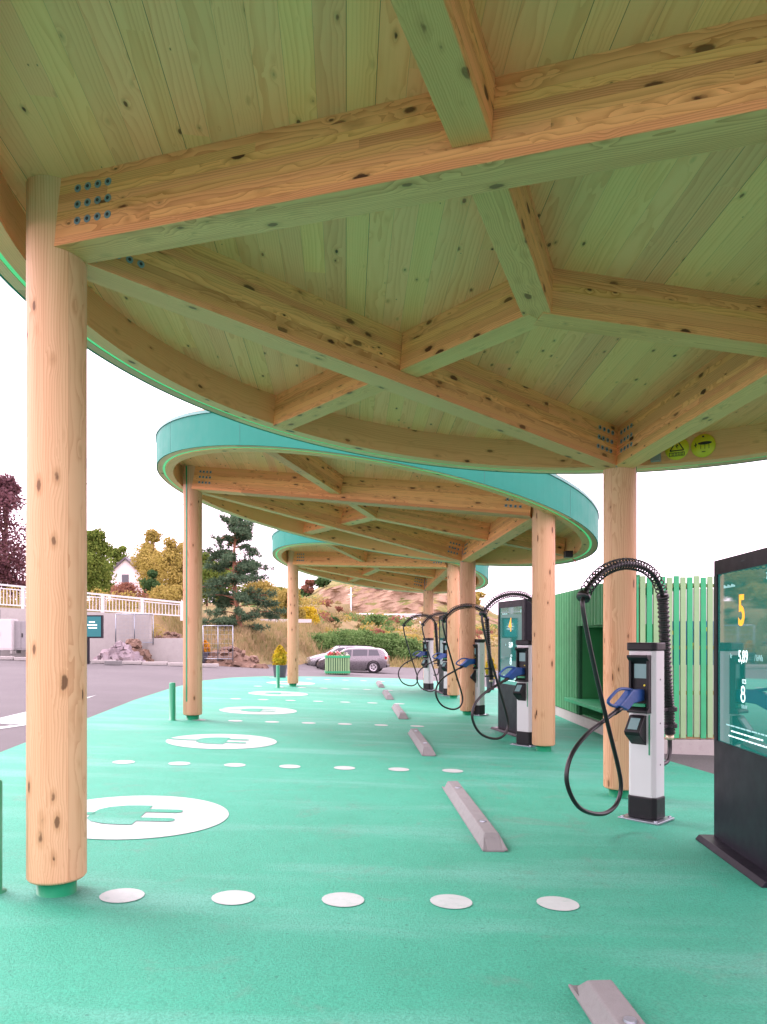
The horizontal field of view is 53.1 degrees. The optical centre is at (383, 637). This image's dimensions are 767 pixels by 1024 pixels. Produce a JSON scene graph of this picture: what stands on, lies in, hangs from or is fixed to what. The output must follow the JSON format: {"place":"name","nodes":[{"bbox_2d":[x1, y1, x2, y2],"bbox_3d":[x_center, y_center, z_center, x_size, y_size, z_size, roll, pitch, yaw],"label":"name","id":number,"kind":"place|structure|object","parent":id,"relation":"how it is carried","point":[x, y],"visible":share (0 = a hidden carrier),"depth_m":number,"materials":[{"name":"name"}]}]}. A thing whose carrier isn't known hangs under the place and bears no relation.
{"place":"outdoors","nodes":[
{"label":"outdoors","id":0,"kind":"place"},
{"bbox_2d":[1,461,223,512],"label":"overhead wire","id":1,"kind":"object","parent":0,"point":[124,492],"visible":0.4,"depth_m":59.98,"materials":[{"name":"grey metal"}]},
{"bbox_2d":[0,596,592,670],"bbox_3d":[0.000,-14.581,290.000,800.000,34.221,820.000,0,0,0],"label":"ground","id":2,"kind":"structure","parent":0,"point":[302,657],"depth_m":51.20,"materials":[{"name":"brown plant"}]},
{"bbox_2d":[0,472,25,598],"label":"purple tree","id":3,"kind":"object","parent":2,"relation":"on","point":[10,491],"visible":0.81,"depth_m":41.51,"materials":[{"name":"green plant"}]},
{"bbox_2d":[0,608,151,660],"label":"retaining wall","id":4,"kind":"structure","parent":2,"relation":"on","point":[98,645],"depth_m":32.00,"materials":[{"name":"concrete"}]},
{"bbox_2d":[0,584,182,620],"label":"railing","id":5,"kind":"object","parent":4,"relation":"on","point":[23,599],"visible":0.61,"depth_m":32.10,"materials":[{"name":"white metal"}]},
{"bbox_2d":[1,587,164,636],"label":"hedge","id":6,"kind":"object","parent":2,"relation":"on","point":[91,591],"visible":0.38,"depth_m":33.36,"materials":[{"name":"yellow plant"}]},
{"bbox_2d":[87,551,115,595],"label":"tree","id":7,"kind":"object","parent":2,"relation":"on","point":[105,565],"depth_m":62.61,"materials":[{"name":"green plant"}]},
{"bbox_2d":[87,527,116,603],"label":"tree","id":8,"kind":"object","parent":2,"relation":"on","point":[99,548],"visible":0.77,"depth_m":46.77,"materials":[{"name":"green plant"}]},
{"bbox_2d":[104,545,129,593],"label":"tree","id":9,"kind":"object","parent":2,"relation":"on","point":[117,556],"visible":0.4,"depth_m":95.34,"materials":[{"name":"green plant"}]},
{"bbox_2d":[93,641,145,663],"bbox_3d":[-10.568,0.710,30.714,2.108,1.196,1.632,0,0,0],"label":"rubble","id":10,"kind":"object","parent":2,"relation":"on","point":[120,651],"visible":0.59,"depth_m":30.33,"materials":[{"name":"stone"}]},
{"bbox_2d":[111,557,142,600],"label":"house","id":11,"kind":"structure","parent":2,"relation":"on","point":[125,570],"depth_m":90.00,"materials":[{"name":"white paint"}]},
{"bbox_2d":[122,575,128,582],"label":"window","id":12,"kind":"structure","parent":11,"relation":"in","point":[125,578],"depth_m":89.97,"materials":[{"name":"grey glass"}]},
{"bbox_2d":[109,582,148,604],"bbox_3d":[-12.552,-1.957,38.064,1.981,1.658,2.314,0,0,-17],"label":"bush","id":13,"kind":"object","parent":2,"relation":"on","point":[124,587],"visible":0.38,"depth_m":37.72,"materials":[{"name":"red plant"}]},
{"bbox_2d":[125,639,153,661],"bbox_3d":[-10.213,0.661,31.312,1.824,1.246,1.159,0,0,0],"label":"rubble","id":14,"kind":"object","parent":2,"relation":"on","point":[135,644],"visible":0.36,"depth_m":31.15,"materials":[{"name":"brown stone"}]},
{"bbox_2d":[115,614,153,644],"bbox_3d":[-10.250,-0.340,31.600,1.579,1.281,0.044,0,0,0],"label":"site fence","id":15,"kind":"object","parent":14,"relation":"on","point":[134,629],"visible":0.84,"depth_m":31.59,"materials":[{"name":"metal"}]},
{"bbox_2d":[130,537,158,585],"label":"tree","id":16,"kind":"object","parent":2,"relation":"on","point":[135,566],"visible":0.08,"depth_m":83.49,"materials":[{"name":"yellow plant"}]},
{"bbox_2d":[128,529,163,590],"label":"tree","id":17,"kind":"object","parent":2,"relation":"on","point":[152,536],"visible":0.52,"depth_m":65.46,"materials":[{"name":"yellow plant"}]},
{"bbox_2d":[138,569,163,596],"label":"bush","id":18,"kind":"object","parent":2,"relation":"on","point":[150,583],"visible":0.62,"depth_m":49.38,"materials":[{"name":"green plant"}]},
{"bbox_2d":[138,536,182,598],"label":"tree","id":19,"kind":"object","parent":2,"relation":"on","point":[170,564],"visible":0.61,"depth_m":57.34,"materials":[{"name":"yellow plant"}]},
{"bbox_2d":[145,584,182,607],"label":"bush","id":20,"kind":"object","parent":2,"relation":"on","point":[173,592],"visible":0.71,"depth_m":43.30,"materials":[{"name":"yellow plant"}]},
{"bbox_2d":[147,638,182,662],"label":"wall","id":21,"kind":"structure","parent":2,"relation":"on","point":[169,650],"depth_m":31.75,"materials":[{"name":"concrete"}]},
{"bbox_2d":[155,631,181,637],"bbox_3d":[-9.232,0.040,33.197,1.870,0.624,1.188,0,0,0],"label":"rubble","id":22,"kind":"object","parent":2,"relation":"on","point":[172,635],"visible":0.4,"depth_m":33.06,"materials":[{"name":"stone"}]},
{"bbox_2d":[202,552,232,605],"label":"tree","id":23,"kind":"object","parent":2,"relation":"on","point":[206,574],"visible":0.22,"depth_m":59.24,"materials":[{"name":"green plant"}]},
{"bbox_2d":[208,567,246,602],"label":"tree","id":24,"kind":"object","parent":2,"relation":"on","point":[239,587],"visible":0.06,"depth_m":81.38,"materials":[{"name":"yellow plant"}]},
{"bbox_2d":[205,645,268,668],"bbox_3d":[-6.600,0.977,32.979,3.300,1.312,2.147,0,0,0],"label":"rubble","id":25,"kind":"object","parent":2,"relation":"on","point":[241,658],"visible":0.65,"depth_m":32.54,"materials":[{"name":"brown stone"}]},
{"bbox_2d":[203,625,232,660],"bbox_3d":[-6.943,0.237,32.200,1.286,1.506,0.044,0,0,0],"label":"site fence","id":26,"kind":"object","parent":25,"relation":"on","point":[217,643],"visible":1,"depth_m":32.19,"materials":[{"name":"metal"}]},
{"bbox_2d":[202,513,286,632],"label":"pine tree","id":27,"kind":"object","parent":2,"relation":"on","point":[224,557],"visible":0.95,"depth_m":40.53,"materials":[{"name":"green plant"}]},
{"bbox_2d":[239,579,280,600],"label":"tree","id":28,"kind":"object","parent":2,"relation":"on","point":[264,585],"visible":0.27,"depth_m":83.14,"materials":[{"name":"yellow plant"}]},
{"bbox_2d":[261,619,311,622],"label":"guard rail","id":29,"kind":"object","parent":2,"relation":"on","point":[304,620],"visible":0.12,"depth_m":61.95,"materials":[{"name":"white metal"}]},
{"bbox_2d":[267,587,308,618],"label":"bush","id":30,"kind":"object","parent":2,"relation":"on","point":[281,597],"visible":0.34,"depth_m":69.56,"materials":[{"name":"yellow plant"}]},
{"bbox_2d":[304,606,319,624],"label":"bush","id":31,"kind":"object","parent":2,"relation":"on","point":[310,612],"visible":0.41,"depth_m":73.36,"materials":[{"name":"yellow plant"}]},
{"bbox_2d":[306,631,347,652],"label":"bush","id":32,"kind":"object","parent":2,"relation":"on","point":[317,636],"visible":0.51,"depth_m":60.30,"materials":[{"name":"green plant"}]},
{"bbox_2d":[327,616,341,622],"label":"bush","id":33,"kind":"object","parent":2,"relation":"on","point":[336,619],"visible":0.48,"depth_m":99.64,"materials":[{"name":"green plant"}]},
{"bbox_2d":[318,628,358,647],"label":"bush","id":34,"kind":"object","parent":2,"relation":"on","point":[345,632],"visible":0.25,"depth_m":61.25,"materials":[{"name":"green plant"}]},
{"bbox_2d":[348,587,352,612],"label":"mast","id":35,"kind":"object","parent":2,"relation":"on","point":[350,594],"visible":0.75,"depth_m":221.85,"materials":[{"name":"metal"}]},
{"bbox_2d":[340,629,393,650],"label":"bush","id":36,"kind":"object","parent":2,"relation":"on","point":[364,637],"visible":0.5,"depth_m":60.04,"materials":[{"name":"green plant"}]},
{"bbox_2d":[241,594,497,646],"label":"undergrowth","id":37,"kind":"object","parent":2,"relation":"on","point":[355,616],"visible":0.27,"depth_m":127.39,"materials":[{"name":"yellow plant"}]},
{"bbox_2d":[361,613,393,627],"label":"shrub","id":38,"kind":"object","parent":2,"relation":"on","point":[377,620],"visible":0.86,"depth_m":129.59,"materials":[{"name":"green plant"}]},
{"bbox_2d":[371,632,409,658],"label":"bush","id":39,"kind":"object","parent":2,"relation":"on","point":[392,636],"visible":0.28,"depth_m":61.36,"materials":[{"name":"green plant"}]},
{"bbox_2d":[384,614,420,622],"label":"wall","id":40,"kind":"structure","parent":2,"relation":"on","point":[406,615],"depth_m":228.00,"materials":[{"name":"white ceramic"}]},
{"bbox_2d":[382,637,434,663],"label":"bush","id":41,"kind":"object","parent":2,"relation":"on","point":[400,643],"visible":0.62,"depth_m":60.34,"materials":[{"name":"green plant"}]},
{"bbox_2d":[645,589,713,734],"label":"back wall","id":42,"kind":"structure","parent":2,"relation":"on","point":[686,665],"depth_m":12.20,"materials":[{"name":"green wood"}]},
{"bbox_2d":[0,660,713,773],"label":"road","id":43,"kind":"structure","parent":0,"point":[109,687],"depth_m":20.46,"materials":[{"name":"grey asphalt"}]},
{"bbox_2d":[0,619,17,653],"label":"utility cabinet","id":44,"kind":"object","parent":43,"relation":"on","point":[6,634],"visible":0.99,"depth_m":30.79,"materials":[{"name":"white metal"}]},
{"bbox_2d":[14,621,25,653],"bbox_3d":[-14.628,-0.016,31.230,0.659,1.318,0.540,0,0,0],"label":"utility cabinet","id":45,"kind":"object","parent":43,"relation":"on","point":[19,636],"visible":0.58,"depth_m":30.98,"materials":[{"name":"grey metal"}]},
{"bbox_2d":[0,695,94,728],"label":"road marking","id":46,"kind":"object","parent":43,"relation":"on","point":[20,719],"visible":0.38,"depth_m":11.20,"materials":[{"name":"white paint"}]},
{"bbox_2d":[87,615,103,663],"bbox_3d":[-11.020,0.074,29.064,0.798,1.844,0.153,0,0,0],"label":"info sign","id":47,"kind":"object","parent":43,"relation":"on","point":[95,626],"visible":0.77,"depth_m":28.99,"materials":[{"name":"metal"}]},
{"bbox_2d":[0,656,218,666],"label":"kerb","id":48,"kind":"structure","parent":43,"relation":"on","point":[14,658],"depth_m":29.90,"materials":[{"name":"concrete"}]},
{"bbox_2d":[104,661,121,664],"bbox_3d":[-10.204,0.953,29.000,0.616,0.160,0.200,0,0,0],"label":"kerb stone","id":49,"kind":"object","parent":43,"relation":"on","point":[112,662],"visible":0.99,"depth_m":28.90,"materials":[{"name":"concrete"}]},
{"bbox_2d":[202,640,210,663],"bbox_3d":[-7.639,0.616,32.841,0.521,1.065,0.537,0,0,0],"label":"planter","id":50,"kind":"object","parent":43,"relation":"on","point":[207,651],"visible":0.68,"depth_m":32.66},
{"bbox_2d":[325,650,349,673],"bbox_3d":[-1.705,0.890,28.300,0.895,0.880,0.895,0,0,-7],"label":"slatted planter","id":51,"kind":"object","parent":43,"relation":"on","point":[336,662],"visible":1,"depth_m":27.89,"materials":[{"name":"green wood"}]},
{"bbox_2d":[305,645,374,669],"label":"parked car","id":52,"kind":"object","parent":43,"relation":"on","point":[312,660],"visible":0.27,"depth_m":48.26,"materials":[{"name":"silver metal"}]},
{"bbox_2d":[317,647,389,672],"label":"parked car","id":53,"kind":"object","parent":43,"relation":"on","point":[373,660],"visible":0.59,"depth_m":45.10,"materials":[{"name":"grey paint"}]},
{"bbox_2d":[555,575,699,734],"bbox_3d":[3.730,0.400,12.921,1.020,2.480,5.434,0,0,-1],"label":"slatted shelter","id":54,"kind":"object","parent":43,"relation":"on","point":[577,700],"visible":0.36,"depth_m":13.30,"materials":[{"name":"wood"}]},
{"bbox_2d":[637,576,713,754],"bbox_3d":[5.282,0.435,10.194,3.962,2.502,0.190,0,0,1],"label":"slatted screen","id":55,"kind":"object","parent":43,"relation":"on","point":[692,741],"visible":0.3,"depth_m":10.12,"materials":[{"name":"green painted wood"},{"name":"pale concrete"}]},
{"bbox_2d":[0,676,766,1023],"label":"pavement","id":56,"kind":"structure","parent":0,"point":[666,922],"depth_m":4.30,"materials":[{"name":"green paint"}]},
{"bbox_2d":[0,779,6,893],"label":"bollard","id":57,"kind":"object","parent":56,"relation":"on","point":[3,889],"visible":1,"depth_m":3.99,"materials":[{"name":"green metal"}]},
{"bbox_2d":[99,888,144,902],"bbox_3d":[-1.358,1.339,3.989,0.224,0.008,0.224,0,0,0],"label":"road marking","id":58,"kind":"object","parent":56,"relation":"on","point":[121,895],"visible":1,"depth_m":3.98,"materials":[{"name":"white paint"}]},
{"bbox_2d":[112,760,134,763],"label":"road marking","id":59,"kind":"object","parent":56,"relation":"on","point":[123,761],"visible":1,"depth_m":7.98,"materials":[{"name":"white paint"}]},
{"bbox_2d":[87,796,228,838],"bbox_3d":[-1.856,1.321,5.721,1.378,0.048,1.378,0,0,0],"label":"road marking","id":60,"kind":"object","parent":56,"relation":"on","point":[194,815],"visible":0.66,"depth_m":5.69,"materials":[{"name":"white paint"}]},
{"bbox_2d":[87,805,182,824],"bbox_3d":[-2.034,1.311,5.722,1.019,0.036,0.611,0,0,0],"label":"road marking","id":61,"kind":"object","parent":60,"relation":"on","point":[129,814],"visible":0.82,"depth_m":5.70,"materials":[{"name":"green paint"}]},
{"bbox_2d":[169,682,175,720],"bbox_3d":[-3.266,0.990,11.877,0.140,0.592,0.140,0,0,0],"label":"bollard","id":62,"kind":"object","parent":56,"relation":"on","point":[172,701],"visible":0.99,"depth_m":11.84,"materials":[{"name":"green metal"}]},
{"bbox_2d":[168,762,189,764],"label":"road marking","id":63,"kind":"object","parent":56,"relation":"on","point":[178,763],"visible":1,"depth_m":8.00,"materials":[{"name":"white paint"}]},
{"bbox_2d":[166,734,276,748],"bbox_3d":[-2.054,1.314,9.767,1.378,0.048,1.378,0,0,0],"label":"road marking","id":64,"kind":"object","parent":56,"relation":"on","point":[253,741],"visible":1,"depth_m":9.67,"materials":[{"name":"white paint"}]},
{"bbox_2d":[169,737,248,743],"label":"road marking","id":65,"kind":"object","parent":64,"relation":"on","point":[216,740],"visible":1,"depth_m":9.76,"materials":[{"name":"green paint"}]},
{"bbox_2d":[211,890,254,904],"bbox_3d":[-0.785,1.359,4.016,0.224,0.008,0.224,0,0,0],"label":"road marking","id":66,"kind":"object","parent":56,"relation":"on","point":[232,897],"visible":1,"depth_m":4.01,"materials":[{"name":"white paint"}]},
{"bbox_2d":[224,763,244,766],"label":"road marking","id":67,"kind":"object","parent":56,"relation":"on","point":[234,764],"visible":1,"depth_m":8.04,"materials":[{"name":"white paint"}]},
{"bbox_2d":[219,707,296,713],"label":"road marking","id":68,"kind":"object","parent":56,"relation":"on","point":[276,709],"visible":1,"depth_m":13.72,"materials":[{"name":"white paint"}]},
{"bbox_2d":[221,708,275,711],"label":"road marking","id":69,"kind":"object","parent":68,"relation":"on","point":[254,709],"visible":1,"depth_m":13.83,"materials":[{"name":"paint"}]},
{"bbox_2d":[276,665,279,687],"bbox_3d":[-2.728,1.008,19.841,0.140,0.592,0.140,0,0,0],"label":"bollard","id":70,"kind":"object","parent":56,"relation":"on","point":[277,676],"visible":0.9,"depth_m":19.80,"materials":[{"name":"green metal"}]},
{"bbox_2d":[249,691,307,695],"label":"road marking","id":71,"kind":"object","parent":56,"relation":"on","point":[283,693],"visible":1,"depth_m":17.75,"materials":[{"name":"white paint"}]},
{"bbox_2d":[251,692,281,693],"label":"road marking","id":72,"kind":"object","parent":71,"relation":"on","point":[270,692],"visible":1,"depth_m":17.86,"materials":[{"name":"paint"}]},
{"bbox_2d":[272,645,286,677],"bbox_3d":[-3.341,0.748,24.656,0.513,1.071,0.583,0,0,40],"label":"planter","id":73,"kind":"object","parent":56,"relation":"on","point":[279,656],"visible":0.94,"depth_m":24.55,"materials":[{"name":"yellow plant"}]},
{"bbox_2d":[279,765,300,767],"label":"road marking","id":74,"kind":"object","parent":56,"relation":"on","point":[290,766],"visible":1,"depth_m":8.05,"materials":[{"name":"white paint"}]},
{"bbox_2d":[266,681,314,684],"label":"road marking","id":75,"kind":"object","parent":56,"relation":"on","point":[303,683],"visible":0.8,"depth_m":21.86,"materials":[{"name":"white paint"}]},
{"bbox_2d":[322,892,363,906],"bbox_3d":[-0.213,1.379,4.044,0.225,0.008,0.224,0,0,0],"label":"road marking","id":76,"kind":"object","parent":56,"relation":"on","point":[342,899],"visible":1,"depth_m":4.04,"materials":[{"name":"white paint"}]},
{"bbox_2d":[334,766,354,769],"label":"road marking","id":77,"kind":"object","parent":56,"relation":"on","point":[344,767],"visible":1,"depth_m":8.09,"materials":[{"name":"white paint"}]},
{"bbox_2d":[155,410,598,751],"bbox_3d":[-0.090,-0.714,12.000,6.664,4.433,6.664,0,0,0],"label":"canopy","id":78,"kind":"object","parent":56,"relation":"on","point":[541,525],"visible":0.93,"depth_m":11.11,"materials":[{"name":"brown wood"}]},
{"bbox_2d":[272,530,488,698],"bbox_3d":[-0.080,-0.597,20.040,5.624,4.171,5.624,0,0,0],"label":"canopy","id":79,"kind":"object","parent":56,"relation":"on","point":[295,554],"visible":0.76,"depth_m":20.12,"materials":[{"name":"brown wood"}]},
{"bbox_2d":[376,680,384,687],"bbox_3d":[-0.104,1.340,22.331,0.170,0.104,2.160,0,0,-3],"label":"wheel stop","id":80,"kind":"object","parent":56,"relation":"on","point":[379,683],"visible":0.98,"depth_m":21.69,"materials":[{"name":"concrete"}]},
{"bbox_2d":[0,0,766,897],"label":"canopy","id":81,"kind":"object","parent":56,"relation":"on","point":[518,236],"visible":0.97,"depth_m":3.88,"materials":[{"name":"brown wood"}]},
{"bbox_2d":[665,439,688,459],"bbox_3d":[2.700,-1.741,7.065,0.210,0.210,0.009,0,0,30],"label":"warning sign","id":82,"kind":"object","parent":81,"relation":"attached to","point":[679,450],"visible":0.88,"depth_m":7.06,"materials":[{"name":"yellow plastic"}]},
{"bbox_2d":[691,434,715,456],"bbox_3d":[2.891,-1.736,6.943,0.210,0.210,0.009,0,0,35],"label":"warning sign","id":83,"kind":"object","parent":81,"relation":"attached to","point":[703,445],"visible":1,"depth_m":6.94,"materials":[{"name":"yellow plastic"}]},
{"bbox_2d":[382,690,393,699],"bbox_3d":[0.094,1.347,18.286,0.170,0.104,2.160,0,0,-3],"label":"wheel stop","id":84,"kind":"object","parent":56,"relation":"on","point":[387,694],"visible":1,"depth_m":17.59,"materials":[{"name":"concrete"}]},
{"bbox_2d":[388,767,408,770],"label":"road marking","id":85,"kind":"object","parent":56,"relation":"on","point":[399,769],"visible":1,"depth_m":8.11,"materials":[{"name":"white paint"}]},
{"bbox_2d":[391,704,407,718],"bbox_3d":[0.291,1.354,14.241,0.170,0.104,2.160,0,0,-3],"label":"wheel stop","id":86,"kind":"object","parent":56,"relation":"on","point":[399,712],"visible":1,"depth_m":13.74,"materials":[{"name":"concrete"}]},
{"bbox_2d":[398,613,438,690],"bbox_3d":[0.983,0.388,20.663,1.651,2.089,0.340,0,0,-45],"label":"charging post","id":87,"kind":"object","parent":56,"relation":"on","point":[428,683],"visible":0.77,"depth_m":20.79,"materials":[{"name":"metal"}]},
{"bbox_2d":[408,728,435,755],"bbox_3d":[0.489,1.361,10.196,0.170,0.104,2.160,0,0,-3],"label":"wheel stop","id":88,"kind":"object","parent":56,"relation":"on","point":[422,745],"visible":1,"depth_m":9.73,"materials":[{"name":"concrete"}]},
{"bbox_2d":[416,611,457,696],"bbox_3d":[1.383,0.402,18.763,1.651,2.089,0.340,0,0,-45],"label":"charging post","id":89,"kind":"object","parent":56,"relation":"on","point":[443,655],"visible":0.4,"depth_m":18.72,"materials":[{"name":"metal"}]},
{"bbox_2d":[437,615,446,693],"bbox_3d":[1.597,0.431,20.032,0.345,2.030,1.058,0,0,-7],"label":"display kiosk","id":90,"kind":"object","parent":56,"relation":"on","point":[441,671],"visible":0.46,"depth_m":20.22,"materials":[{"name":"metal"}]},
{"bbox_2d":[430,894,471,908],"bbox_3d":[0.359,1.399,4.072,0.224,0.008,0.224,0,0,0],"label":"road marking","id":91,"kind":"object","parent":56,"relation":"on","point":[450,901],"visible":1,"depth_m":4.07,"materials":[{"name":"white paint"}]},
{"bbox_2d":[442,769,462,772],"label":"road marking","id":92,"kind":"object","parent":56,"relation":"on","point":[452,770],"visible":1,"depth_m":8.15,"materials":[{"name":"white paint"}]},
{"bbox_2d":[435,603,493,715],"bbox_3d":[1.518,0.407,14.163,1.651,2.089,0.340,0,0,-45],"label":"charging post","id":93,"kind":"object","parent":56,"relation":"on","point":[477,676],"visible":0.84,"depth_m":14.28,"materials":[{"name":"metal"}]},
{"bbox_2d":[442,781,507,851],"bbox_3d":[0.686,1.368,6.151,0.170,0.104,2.160,0,0,-3],"label":"wheel stop","id":94,"kind":"object","parent":56,"relation":"on","point":[484,832],"visible":1,"depth_m":5.65,"materials":[{"name":"concrete"}]},
{"bbox_2d":[485,658,496,689],"bbox_3d":[3.086,1.013,22.087,0.379,0.989,0.380,0,0,0],"label":"planter","id":95,"kind":"object","parent":56,"relation":"on","point":[487,680],"visible":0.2,"depth_m":22.02,"materials":[{"name":"yellow plant"}]},
{"bbox_2d":[471,590,535,747],"bbox_3d":[1.703,0.413,10.163,1.651,2.089,0.340,0,0,-45],"label":"charging post","id":96,"kind":"object","parent":56,"relation":"on","point":[521,671],"visible":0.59,"depth_m":10.28,"materials":[{"name":"metal"}]},
{"bbox_2d":[490,599,531,736],"bbox_3d":[1.996,0.445,11.724,0.345,2.030,1.109,0,0,-14],"label":"display kiosk","id":97,"kind":"object","parent":56,"relation":"on","point":[514,620],"visible":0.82,"depth_m":11.75,"materials":[{"name":"metal"}]},
{"bbox_2d":[536,896,578,910],"bbox_3d":[0.932,1.419,4.100,0.224,0.008,0.224,0,0,0],"label":"road marking","id":98,"kind":"object","parent":56,"relation":"on","point":[557,903],"visible":1,"depth_m":4.10,"materials":[{"name":"white paint"}]},
{"bbox_2d":[568,980,644,1023],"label":"wheel stop","id":99,"kind":"object","parent":56,"relation":"on","point":[603,1002],"visible":1,"depth_m":2.83,"materials":[{"name":"concrete"}]},
{"bbox_2d":[564,558,676,825],"bbox_3d":[1.883,0.420,5.963,1.651,2.089,0.340,0,0,-45],"label":"charging post","id":100,"kind":"object","parent":56,"relation":"on","point":[645,700],"visible":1,"depth_m":6.10,"materials":[{"name":"silver metal"}]},
{"bbox_2d":[695,547,766,887],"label":"display kiosk","id":101,"kind":"object","parent":56,"relation":"on","point":[737,840],"visible":1,"depth_m":5.08,"materials":[{"name":"metal"}]},
{"bbox_2d":[0,277,766,614],"label":"sky","id":102,"kind":"structure","parent":0,"point":[688,520],"materials":[{"name":"white"}]},
{"bbox_2d":[306,581,497,626],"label":"hill","id":103,"kind":"structure","parent":0,"point":[373,600],"depth_m":252.27,"materials":[{"name":"brown soil"}]},
{"bbox_2d":[299,589,311,596],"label":"tree","id":104,"kind":"object","parent":103,"relation":"on","point":[302,593],"visible":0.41,"depth_m":260.53,"materials":[{"name":"green plant"}]},
{"bbox_2d":[300,579,315,594],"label":"tree","id":105,"kind":"object","parent":103,"relation":"on","point":[308,583],"visible":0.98,"depth_m":261.24,"materials":[{"name":"brown plant"}]},
{"bbox_2d":[314,577,330,587],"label":"tree","id":106,"kind":"object","parent":103,"relation":"on","point":[320,582],"visible":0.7,"depth_m":260.02,"materials":[{"name":"green plant"}]},
{"bbox_2d":[476,591,486,604],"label":"tree","id":107,"kind":"object","parent":103,"relation":"on","point":[479,595],"visible":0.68,"depth_m":260.94,"materials":[{"name":"yellow plant"}]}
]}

